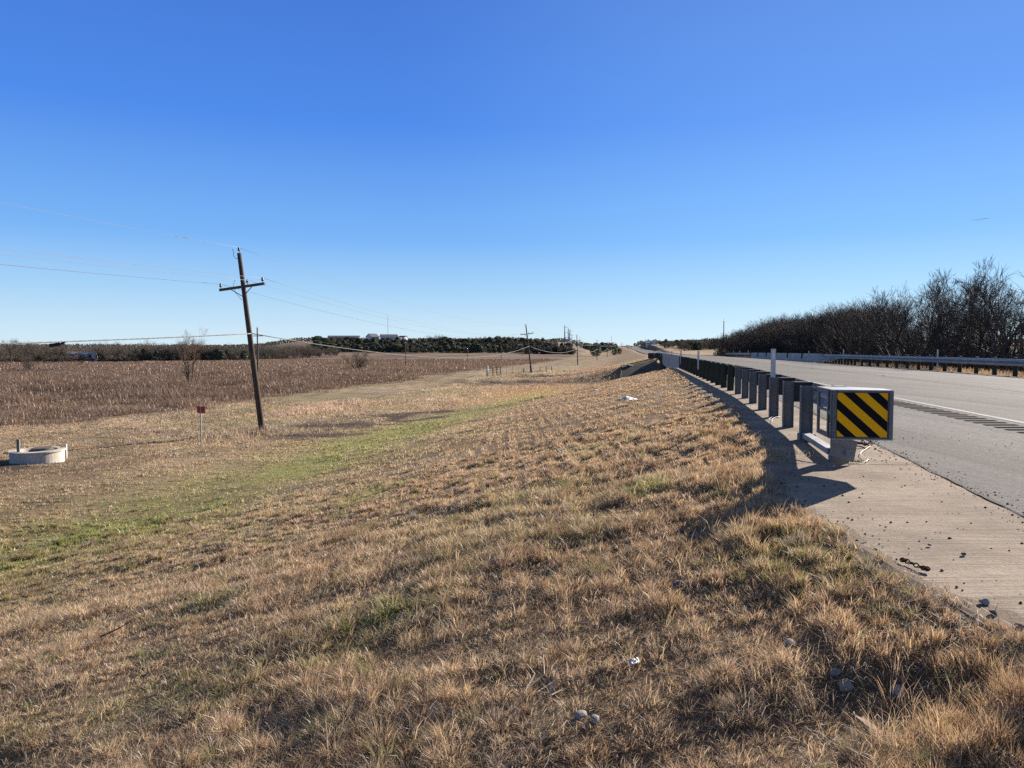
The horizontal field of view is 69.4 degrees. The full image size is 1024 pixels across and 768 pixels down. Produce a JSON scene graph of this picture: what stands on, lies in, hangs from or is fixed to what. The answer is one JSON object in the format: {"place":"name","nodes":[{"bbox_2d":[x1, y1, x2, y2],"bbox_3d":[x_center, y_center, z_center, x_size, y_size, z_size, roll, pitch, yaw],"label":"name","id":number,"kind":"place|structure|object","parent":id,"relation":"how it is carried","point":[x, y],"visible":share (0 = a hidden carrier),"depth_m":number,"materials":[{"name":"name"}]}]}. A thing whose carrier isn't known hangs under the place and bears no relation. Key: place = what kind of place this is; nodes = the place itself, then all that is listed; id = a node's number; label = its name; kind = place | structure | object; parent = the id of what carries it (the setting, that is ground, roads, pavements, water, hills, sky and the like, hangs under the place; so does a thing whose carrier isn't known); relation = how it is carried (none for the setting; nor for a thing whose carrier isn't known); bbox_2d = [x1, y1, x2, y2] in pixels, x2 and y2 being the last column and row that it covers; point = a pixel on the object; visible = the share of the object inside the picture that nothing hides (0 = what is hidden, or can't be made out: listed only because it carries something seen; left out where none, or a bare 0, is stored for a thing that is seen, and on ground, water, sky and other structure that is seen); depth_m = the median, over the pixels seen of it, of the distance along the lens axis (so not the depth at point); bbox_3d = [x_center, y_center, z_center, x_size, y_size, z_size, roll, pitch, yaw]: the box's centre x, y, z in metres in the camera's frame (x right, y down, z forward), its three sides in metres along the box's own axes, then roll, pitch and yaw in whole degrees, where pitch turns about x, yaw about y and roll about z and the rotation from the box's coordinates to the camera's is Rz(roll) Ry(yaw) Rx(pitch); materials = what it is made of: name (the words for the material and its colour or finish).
{"place":"outdoors","nodes":[
{"label":"outdoors","id":0,"kind":"place"},
{"bbox_2d":[0,341,1023,767],"bbox_3d":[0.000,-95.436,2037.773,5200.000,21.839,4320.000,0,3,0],"label":"terrain","id":1,"kind":"structure","parent":0,"point":[578,359],"depth_m":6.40,"materials":[{"name":"plant"}]},
{"bbox_2d":[0,354,16,362],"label":"bare shrub","id":2,"kind":"object","parent":1,"relation":"on","point":[6,360],"visible":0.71,"depth_m":240.20,"materials":[{"name":"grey plant"}]},
{"bbox_2d":[0,338,18,362],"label":"bare tree","id":3,"kind":"object","parent":1,"relation":"on","point":[12,348],"visible":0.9,"depth_m":224.06,"materials":[{"name":"brown plant"}]},
{"bbox_2d":[19,355,36,369],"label":"bare shrub","id":4,"kind":"object","parent":1,"relation":"on","point":[27,363],"visible":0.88,"depth_m":152.97,"materials":[{"name":"brown plant"}]},
{"bbox_2d":[7,446,65,463],"bbox_3d":[-16.834,2.593,26.247,1.760,0.674,1.760,-1,3,-20],"label":"manhole ring","id":5,"kind":"object","parent":1,"relation":"on","point":[41,455],"visible":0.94,"depth_m":25.73,"materials":[{"name":"concrete"}]},
{"bbox_2d":[39,343,70,360],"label":"bare tree","id":6,"kind":"object","parent":1,"relation":"on","point":[46,351],"visible":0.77,"depth_m":255.46,"materials":[{"name":"brown plant"}]},
{"bbox_2d":[54,354,74,361],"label":"bare shrub","id":7,"kind":"object","parent":1,"relation":"on","point":[65,357],"visible":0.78,"depth_m":251.36,"materials":[{"name":"brown plant"}]},
{"bbox_2d":[68,352,97,360],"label":"mobile home","id":8,"kind":"object","parent":1,"relation":"on","point":[92,355],"visible":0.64,"depth_m":260.38,"materials":[{"name":"white"}]},
{"bbox_2d":[86,344,113,361],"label":"bare tree","id":9,"kind":"object","parent":1,"relation":"on","point":[101,352],"visible":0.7,"depth_m":262.16,"materials":[{"name":"brown plant"}]},
{"bbox_2d":[98,343,126,360],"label":"bare tree","id":10,"kind":"object","parent":1,"relation":"on","point":[108,354],"visible":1,"depth_m":261.79,"materials":[{"name":"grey plant"}]},
{"bbox_2d":[110,345,137,357],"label":"bare tree","id":11,"kind":"object","parent":1,"relation":"on","point":[128,353],"visible":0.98,"depth_m":266.17,"materials":[{"name":"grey plant"}]},
{"bbox_2d":[139,339,168,356],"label":"bare tree","id":12,"kind":"object","parent":1,"relation":"on","point":[159,347],"visible":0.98,"depth_m":272.78,"materials":[{"name":"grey plant"}]},
{"bbox_2d":[0,340,320,358],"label":"woods","id":13,"kind":"object","parent":1,"relation":"on","point":[153,346],"visible":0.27,"depth_m":278.37,"materials":[{"name":"plant"}]},
{"bbox_2d":[154,346,179,359],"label":"bare tree","id":14,"kind":"object","parent":1,"relation":"on","point":[171,351],"visible":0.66,"depth_m":274.43,"materials":[{"name":"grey plant"}]},
{"bbox_2d":[174,326,206,381],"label":"sapling","id":15,"kind":"object","parent":1,"relation":"on","point":[186,355],"visible":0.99,"depth_m":87.63,"materials":[{"name":"brown plant"}]},
{"bbox_2d":[175,339,209,359],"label":"bare tree","id":16,"kind":"object","parent":1,"relation":"on","point":[182,349],"visible":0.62,"depth_m":278.87,"materials":[{"name":"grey plant"}]},
{"bbox_2d":[197,405,204,443],"bbox_3d":[-12.884,1.786,30.671,0.380,1.851,0.040,1,3,12],"label":"marker sign","id":17,"kind":"object","parent":1,"relation":"on","point":[200,409],"visible":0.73,"depth_m":30.65,"materials":[{"name":"metal"}]},
{"bbox_2d":[195,344,229,356],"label":"bare tree","id":18,"kind":"object","parent":1,"relation":"on","point":[211,348],"visible":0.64,"depth_m":284.23,"materials":[{"name":"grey plant"}]},
{"bbox_2d":[215,350,225,359],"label":"cedar tree","id":19,"kind":"object","parent":1,"relation":"on","point":[220,354],"visible":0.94,"depth_m":281.04,"materials":[{"name":"green plant"}]},
{"bbox_2d":[219,247,264,430],"bbox_3d":[-12.352,-1.742,35.008,2.304,9.482,0.369,-7,2,10],"label":"utility pole","id":20,"kind":"object","parent":1,"relation":"on","point":[257,395],"visible":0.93,"depth_m":34.93,"materials":[{"name":"brown wood"}]},
{"bbox_2d":[0,202,608,342],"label":"power line","id":21,"kind":"object","parent":20,"relation":"attached to","point":[221,244],"visible":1,"depth_m":30.73,"materials":[{"name":"metal"}]},
{"bbox_2d":[1,248,612,346],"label":"power line","id":22,"kind":"object","parent":20,"relation":"attached to","point":[238,275],"visible":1,"depth_m":30.19,"materials":[{"name":"metal"}]},
{"bbox_2d":[0,264,618,346],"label":"power line","id":23,"kind":"object","parent":20,"relation":"attached to","point":[254,293],"visible":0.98,"depth_m":34.42,"materials":[{"name":"metal"}]},
{"bbox_2d":[0,333,621,357],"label":"telephone cable","id":24,"kind":"object","parent":20,"relation":"attached to","point":[240,334],"visible":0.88,"depth_m":31.65,"materials":[{"name":"rubber"}]},
{"bbox_2d":[261,345,278,356],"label":"bare tree","id":25,"kind":"object","parent":1,"relation":"on","point":[269,352],"visible":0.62,"depth_m":316.42,"materials":[{"name":"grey plant"}]},
{"bbox_2d":[0,358,558,427],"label":"field weeds","id":26,"kind":"object","parent":1,"relation":"on","point":[21,388],"visible":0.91,"depth_m":91.07,"materials":[{"name":"plant"}]},
{"bbox_2d":[339,348,372,367],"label":"bare shrub","id":27,"kind":"object","parent":1,"relation":"on","point":[359,362],"visible":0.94,"depth_m":152.41,"materials":[{"name":"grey plant"}]},
{"bbox_2d":[380,334,397,338],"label":"house","id":28,"kind":"structure","parent":1,"relation":"on","point":[392,336],"depth_m":635.97,"materials":[{"name":"white"}]},
{"bbox_2d":[391,344,402,351],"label":"cedar tree","id":29,"kind":"object","parent":1,"relation":"on","point":[396,349],"visible":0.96,"depth_m":466.09,"materials":[{"name":"green plant"}]},
{"bbox_2d":[426,702,442,717],"bbox_3d":[-0.376,1.584,3.600,0.077,0.063,0.118,1,3,19],"label":"stone","id":30,"kind":"object","parent":1,"relation":"on","point":[434,707],"visible":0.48,"depth_m":3.58,"materials":[{"name":"stone"}]},
{"bbox_2d":[472,344,484,352],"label":"cedar tree","id":31,"kind":"object","parent":1,"relation":"on","point":[475,347],"visible":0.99,"depth_m":465.24,"materials":[{"name":"green plant"}]},
{"bbox_2d":[0,336,1019,349],"bbox_3d":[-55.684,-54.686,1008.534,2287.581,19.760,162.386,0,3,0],"label":"distant woods","id":32,"kind":"object","parent":1,"relation":"on","point":[572,342],"visible":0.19,"depth_m":955.17,"materials":[{"name":"plant"}]},
{"bbox_2d":[0,427,1023,767],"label":"dead stalks","id":33,"kind":"object","parent":1,"relation":"on","point":[524,681],"visible":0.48,"depth_m":3.81,"materials":[{"name":"plant"}]},
{"bbox_2d":[520,325,532,372],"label":"utility pole","id":34,"kind":"object","parent":1,"relation":"on","point":[526,334],"visible":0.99,"depth_m":128.84,"materials":[{"name":"wood"}]},
{"bbox_2d":[523,654,568,697],"bbox_3d":[0.163,1.400,3.588,0.222,0.115,0.305,0,3,0],"label":"dry stem","id":35,"kind":"object","parent":1,"relation":"on","point":[552,682],"visible":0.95,"depth_m":3.55,"materials":[{"name":"plant"}]},
{"bbox_2d":[573,710,586,720],"bbox_3d":[0.302,1.453,3.243,0.068,0.042,0.051,-2,4,-36],"label":"stone","id":36,"kind":"object","parent":1,"relation":"on","point":[581,713],"visible":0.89,"depth_m":3.23,"materials":[{"name":"stone"}]},
{"bbox_2d":[591,714,598,723],"bbox_3d":[0.359,1.449,3.192,0.037,0.038,0.058,0,3,9],"label":"stone","id":37,"kind":"object","parent":1,"relation":"on","point":[595,717],"visible":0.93,"depth_m":3.18,"materials":[{"name":"stone"}]},
{"bbox_2d":[589,343,601,355],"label":"cedar tree","id":38,"kind":"object","parent":1,"relation":"on","point":[594,346],"visible":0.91,"depth_m":427.90,"materials":[{"name":"green plant"}]},
{"bbox_2d":[628,657,639,665],"bbox_3d":[0.579,1.313,3.507,0.055,0.024,0.067,0,3,0],"label":"tissue","id":39,"kind":"object","parent":1,"relation":"on","point":[633,661],"visible":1,"depth_m":3.51,"materials":[{"name":"white paper"}]},
{"bbox_2d":[621,359,665,377],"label":"riprap slope","id":40,"kind":"structure","parent":1,"relation":"on","point":[644,367],"depth_m":94.75,"materials":[{"name":"concrete"}]},
{"bbox_2d":[648,351,661,362],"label":"guardrail","id":41,"kind":"object","parent":1,"relation":"on","point":[658,356],"visible":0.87,"depth_m":115.18,"materials":[{"name":"grey metal"}]},
{"bbox_2d":[361,356,1023,405],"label":"verge grass","id":42,"kind":"structure","parent":1,"relation":"on","point":[587,371],"depth_m":79.49,"materials":[{"name":"plant"}]},
{"bbox_2d":[708,339,723,354],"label":"bare tree","id":43,"kind":"object","parent":1,"relation":"on","point":[719,349],"visible":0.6,"depth_m":273.49,"materials":[{"name":"brown plant"}]},
{"bbox_2d":[716,337,735,352],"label":"bare tree","id":44,"kind":"object","parent":1,"relation":"on","point":[728,348],"visible":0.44,"depth_m":238.25,"materials":[{"name":"brown plant"}]},
{"bbox_2d":[726,350,750,357],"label":"guardrail","id":45,"kind":"object","parent":1,"relation":"on","point":[733,354],"visible":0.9,"depth_m":132.70,"materials":[{"name":"grey metal"}]},
{"bbox_2d":[729,326,755,351],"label":"bare tree","id":46,"kind":"object","parent":1,"relation":"on","point":[740,340],"visible":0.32,"depth_m":215.49,"materials":[{"name":"brown plant"}]},
{"bbox_2d":[739,335,763,351],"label":"bare tree","id":47,"kind":"object","parent":1,"relation":"on","point":[751,342],"visible":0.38,"depth_m":189.21,"materials":[{"name":"brown plant"}]},
{"bbox_2d":[754,318,781,352],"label":"bare tree","id":48,"kind":"object","parent":1,"relation":"on","point":[764,349],"visible":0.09,"depth_m":172.59,"materials":[{"name":"brown plant"}]},
{"bbox_2d":[745,314,794,352],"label":"bare tree","id":49,"kind":"object","parent":1,"relation":"on","point":[763,336],"visible":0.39,"depth_m":161.68,"materials":[{"name":"brown plant"}]},
{"bbox_2d":[753,316,790,350],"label":"bare tree","id":50,"kind":"object","parent":1,"relation":"on","point":[772,335],"visible":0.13,"depth_m":165.85,"materials":[{"name":"brown plant"}]},
{"bbox_2d":[758,314,798,352],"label":"bare tree","id":51,"kind":"object","parent":1,"relation":"on","point":[775,344],"visible":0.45,"depth_m":155.16,"materials":[{"name":"brown plant"}]},
{"bbox_2d":[776,322,794,352],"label":"bare tree","id":52,"kind":"object","parent":1,"relation":"on","point":[785,343],"visible":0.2,"depth_m":146.11,"materials":[{"name":"brown plant"}]},
{"bbox_2d":[775,320,796,352],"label":"bare tree","id":53,"kind":"object","parent":1,"relation":"on","point":[783,337],"visible":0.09,"depth_m":149.60,"materials":[{"name":"brown plant"}]},
{"bbox_2d":[662,351,915,369],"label":"bridge","id":54,"kind":"structure","parent":1,"relation":"on","point":[671,360],"depth_m":75.31,"materials":[{"name":"concrete"}]},
{"bbox_2d":[771,314,814,348],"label":"bare tree","id":55,"kind":"object","parent":1,"relation":"on","point":[792,331],"visible":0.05,"depth_m":135.80,"materials":[{"name":"brown plant"}]},
{"bbox_2d":[783,311,816,351],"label":"bare tree","id":56,"kind":"object","parent":1,"relation":"on","point":[795,326],"visible":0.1,"depth_m":140.95,"materials":[{"name":"brown plant"}]},
{"bbox_2d":[778,313,824,352],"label":"bare tree","id":57,"kind":"object","parent":1,"relation":"on","point":[795,329],"visible":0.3,"depth_m":130.24,"materials":[{"name":"brown plant"}]},
{"bbox_2d":[779,313,844,361],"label":"bare tree","id":58,"kind":"object","parent":1,"relation":"on","point":[817,340],"visible":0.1,"depth_m":112.16,"materials":[{"name":"brown plant"}]},
{"bbox_2d":[782,312,841,354],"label":"bare tree","id":59,"kind":"object","parent":1,"relation":"on","point":[802,333],"visible":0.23,"depth_m":120.67,"materials":[{"name":"brown plant"}]},
{"bbox_2d":[830,668,841,676],"bbox_3d":[1.415,1.261,3.231,0.055,0.040,0.036,-1,3,-27],"label":"stone","id":60,"kind":"object","parent":1,"relation":"on","point":[836,672],"visible":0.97,"depth_m":3.22,"materials":[{"name":"stone"}]},
{"bbox_2d":[838,680,853,690],"bbox_3d":[1.423,1.284,3.155,0.066,0.049,0.066,1,3,13],"label":"stone","id":61,"kind":"object","parent":1,"relation":"on","point":[849,684],"visible":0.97,"depth_m":3.14,"materials":[{"name":"stone"}]},
{"bbox_2d":[671,368,1023,648],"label":"concrete strip","id":62,"kind":"object","parent":1,"relation":"on","point":[980,567],"visible":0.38,"depth_m":5.59,"materials":[{"name":"concrete"}]},
{"bbox_2d":[679,349,893,462],"bbox_3d":[7.331,-0.530,27.092,1.006,1.564,40.782,1,3,11],"label":"guardrail","id":63,"kind":"object","parent":62,"relation":"on","point":[857,413],"visible":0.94,"depth_m":9.49,"materials":[{"name":"metal"}]},
{"bbox_2d":[722,394,1023,620],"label":"gravel","id":64,"kind":"structure","parent":62,"relation":"on","point":[985,507],"depth_m":6.23,"materials":[{"name":"gravel"}]},
{"bbox_2d":[900,557,930,570],"bbox_3d":[2.244,1.006,4.128,0.037,0.026,0.216,-1,3,-13],"label":"chain","id":65,"kind":"object","parent":62,"relation":"on","point":[922,567],"visible":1,"depth_m":4.11,"materials":[{"name":"metal"}]},
{"bbox_2d":[799,307,899,353],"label":"bare tree","id":66,"kind":"object","parent":1,"relation":"on","point":[823,322],"visible":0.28,"depth_m":117.20,"materials":[{"name":"brown plant"}]},
{"bbox_2d":[811,299,902,363],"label":"bare tree","id":67,"kind":"object","parent":1,"relation":"on","point":[854,344],"visible":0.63,"depth_m":76.36,"materials":[{"name":"brown plant"}]},
{"bbox_2d":[691,386,1023,667],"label":"edge soil","id":68,"kind":"structure","parent":1,"relation":"on","point":[1005,616],"depth_m":3.88,"materials":[{"name":"soil"}]},
{"bbox_2d":[978,598,989,604],"bbox_3d":[2.254,1.038,3.530,0.049,0.031,0.038,0,3,0],"label":"stone","id":69,"kind":"object","parent":68,"relation":"on","point":[984,601],"visible":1,"depth_m":3.52,"materials":[{"name":"stone"}]},
{"bbox_2d":[815,304,913,362],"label":"bare tree","id":70,"kind":"object","parent":1,"relation":"on","point":[842,344],"visible":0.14,"depth_m":101.02,"materials":[{"name":"brown plant"}]},
{"bbox_2d":[821,300,911,353],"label":"bare tree","id":71,"kind":"object","parent":1,"relation":"on","point":[840,328],"visible":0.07,"depth_m":101.97,"materials":[{"name":"brown plant"}]},
{"bbox_2d":[855,715,882,733],"bbox_3d":[1.334,1.270,2.757,0.119,0.006,0.082,32,8,20],"label":"fallen leaf","id":72,"kind":"object","parent":1,"relation":"on","point":[863,720],"visible":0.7,"depth_m":2.76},
{"bbox_2d":[836,316,906,354],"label":"bare tree","id":73,"kind":"object","parent":1,"relation":"on","point":[871,352],"visible":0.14,"depth_m":91.67,"materials":[{"name":"brown plant"}]},
{"bbox_2d":[843,304,900,352],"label":"bare tree","id":74,"kind":"object","parent":1,"relation":"on","point":[862,328],"visible":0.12,"depth_m":94.96,"materials":[{"name":"brown plant"}]},
{"bbox_2d":[856,299,913,355],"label":"bare tree","id":75,"kind":"object","parent":1,"relation":"on","point":[883,322],"visible":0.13,"depth_m":84.14,"materials":[{"name":"brown plant"}]},
{"bbox_2d":[857,292,937,364],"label":"bare tree","id":76,"kind":"object","parent":1,"relation":"on","point":[884,351],"visible":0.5,"depth_m":70.94,"materials":[{"name":"brown plant"}]},
{"bbox_2d":[892,684,906,698],"bbox_3d":[1.596,1.271,3.053,0.053,0.053,0.080,1,3,24],"label":"stone","id":77,"kind":"object","parent":1,"relation":"on","point":[895,692],"visible":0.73,"depth_m":3.03,"materials":[{"name":"stone"}]},
{"bbox_2d":[850,285,991,366],"bbox_3d":[33.041,-4.202,59.195,6.765,7.631,12.142,-1,3,-25],"label":"bare tree","id":78,"kind":"object","parent":1,"relation":"on","point":[894,351],"visible":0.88,"depth_m":59.65,"materials":[{"name":"brown plant"}]},
{"bbox_2d":[819,349,1023,376],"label":"guardrail","id":79,"kind":"object","parent":1,"relation":"on","point":[994,362],"visible":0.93,"depth_m":41.93,"materials":[{"name":"grey metal"}]},
{"bbox_2d":[902,310,946,354],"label":"bare tree","id":80,"kind":"object","parent":1,"relation":"on","point":[926,338],"visible":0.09,"depth_m":93.12,"materials":[{"name":"brown plant"}]},
{"bbox_2d":[909,348,951,369],"bbox_3d":[35.369,-1.585,62.230,4.036,3.022,4.257,-3,4,-44],"label":"bare shrub","id":81,"kind":"object","parent":1,"relation":"on","point":[935,364],"visible":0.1,"depth_m":62.11,"materials":[{"name":"brown plant"}]},
{"bbox_2d":[851,284,1023,366],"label":"bare tree","id":82,"kind":"object","parent":1,"relation":"on","point":[903,347],"visible":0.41,"depth_m":69.89,"materials":[{"name":"brown plant"}]},
{"bbox_2d":[889,281,1022,370],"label":"bare tree","id":83,"kind":"object","parent":1,"relation":"on","point":[936,347],"visible":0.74,"depth_m":57.28,"materials":[{"name":"brown plant"}]},
{"bbox_2d":[913,267,1002,367],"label":"bare tree","id":84,"kind":"object","parent":1,"relation":"on","point":[936,288],"visible":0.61,"depth_m":66.38,"materials":[{"name":"brown plant"}]},
{"bbox_2d":[924,314,1005,351],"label":"bare tree","id":85,"kind":"object","parent":1,"relation":"on","point":[965,330],"visible":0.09,"depth_m":69.87,"materials":[{"name":"plant"}]},
{"bbox_2d":[924,269,1023,357],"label":"bare tree","id":86,"kind":"object","parent":1,"relation":"on","point":[1014,302],"visible":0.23,"depth_m":67.64,"materials":[{"name":"brown plant"}]},
{"bbox_2d":[931,265,1023,368],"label":"bare tree","id":87,"kind":"object","parent":1,"relation":"on","point":[990,344],"visible":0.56,"depth_m":57.18,"materials":[{"name":"brown plant"}]},
{"bbox_2d":[931,310,1023,363],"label":"bare tree","id":88,"kind":"object","parent":1,"relation":"on","point":[1008,332],"visible":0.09,"depth_m":70.98,"materials":[{"name":"brown plant"}]},
{"bbox_2d":[960,336,996,371],"bbox_3d":[39.505,-2.011,63.182,3.395,4.745,3.355,0,3,-4],"label":"bare tree","id":89,"kind":"object","parent":1,"relation":"on","point":[970,354],"visible":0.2,"depth_m":62.56,"materials":[{"name":"brown plant"}]},
{"bbox_2d":[955,257,1010,357],"bbox_3d":[39.311,-5.184,62.661,4.318,11.320,6.661,1,3,15],"label":"bare tree","id":90,"kind":"object","parent":1,"relation":"on","point":[971,320],"visible":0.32,"depth_m":61.66,"materials":[{"name":"brown plant"}]},
{"bbox_2d":[952,272,1023,370],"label":"bare tree","id":91,"kind":"object","parent":1,"relation":"on","point":[991,317],"visible":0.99,"depth_m":51.37,"materials":[{"name":"brown plant"}]},
{"bbox_2d":[956,351,1023,373],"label":"bare shrub","id":92,"kind":"object","parent":1,"relation":"on","point":[985,366],"visible":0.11,"depth_m":53.41,"materials":[{"name":"brown plant"}]},
{"bbox_2d":[991,338,1023,358],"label":"bare tree","id":93,"kind":"object","parent":1,"relation":"on","point":[1015,350],"visible":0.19,"depth_m":65.02,"materials":[{"name":"plant"}]},
{"bbox_2d":[997,355,1023,373],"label":"bare shrub","id":94,"kind":"object","parent":1,"relation":"on","point":[1011,368],"visible":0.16,"depth_m":50.22,"materials":[{"name":"brown plant"}]},
{"bbox_2d":[0,0,1023,345],"label":"sky","id":95,"kind":"structure","parent":0,"point":[620,172],"materials":[{"name":"blue"}]},
{"bbox_2d":[622,346,1023,517],"bbox_3d":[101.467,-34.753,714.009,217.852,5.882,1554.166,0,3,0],"label":"road","id":96,"kind":"structure","parent":0,"point":[982,466],"depth_m":12.63,"materials":[{"name":"asphalt"}]},
{"bbox_2d":[645,350,1020,391],"bbox_3d":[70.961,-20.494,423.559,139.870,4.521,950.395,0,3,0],"label":"road marking","id":97,"kind":"object","parent":96,"relation":"on","point":[895,377],"visible":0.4,"depth_m":25.89,"materials":[{"name":"paint"}]},
{"bbox_2d":[646,352,1023,422],"bbox_3d":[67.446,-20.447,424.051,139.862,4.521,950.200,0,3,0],"label":"road marking","id":98,"kind":"structure","parent":96,"relation":"on","point":[948,408],"depth_m":13.84,"materials":[{"name":"paint"}]},
{"bbox_2d":[757,392,1023,515],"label":"pavement joint","id":99,"kind":"object","parent":96,"relation":"on","point":[984,496],"visible":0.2,"depth_m":6.64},
{"bbox_2d":[894,403,1023,432],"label":"rumble strip","id":100,"kind":"object","parent":96,"relation":"on","point":[906,404],"visible":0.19,"depth_m":12.53,"materials":[{"name":"asphalt"}]},
{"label":"utility pole","id":101,"kind":"object","parent":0,"visible":0},
{"bbox_2d":[0,254,606,346],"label":"power line","id":102,"kind":"object","parent":101,"relation":"attached to","point":[255,282],"visible":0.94,"depth_m":33.06,"materials":[{"name":"metal"}]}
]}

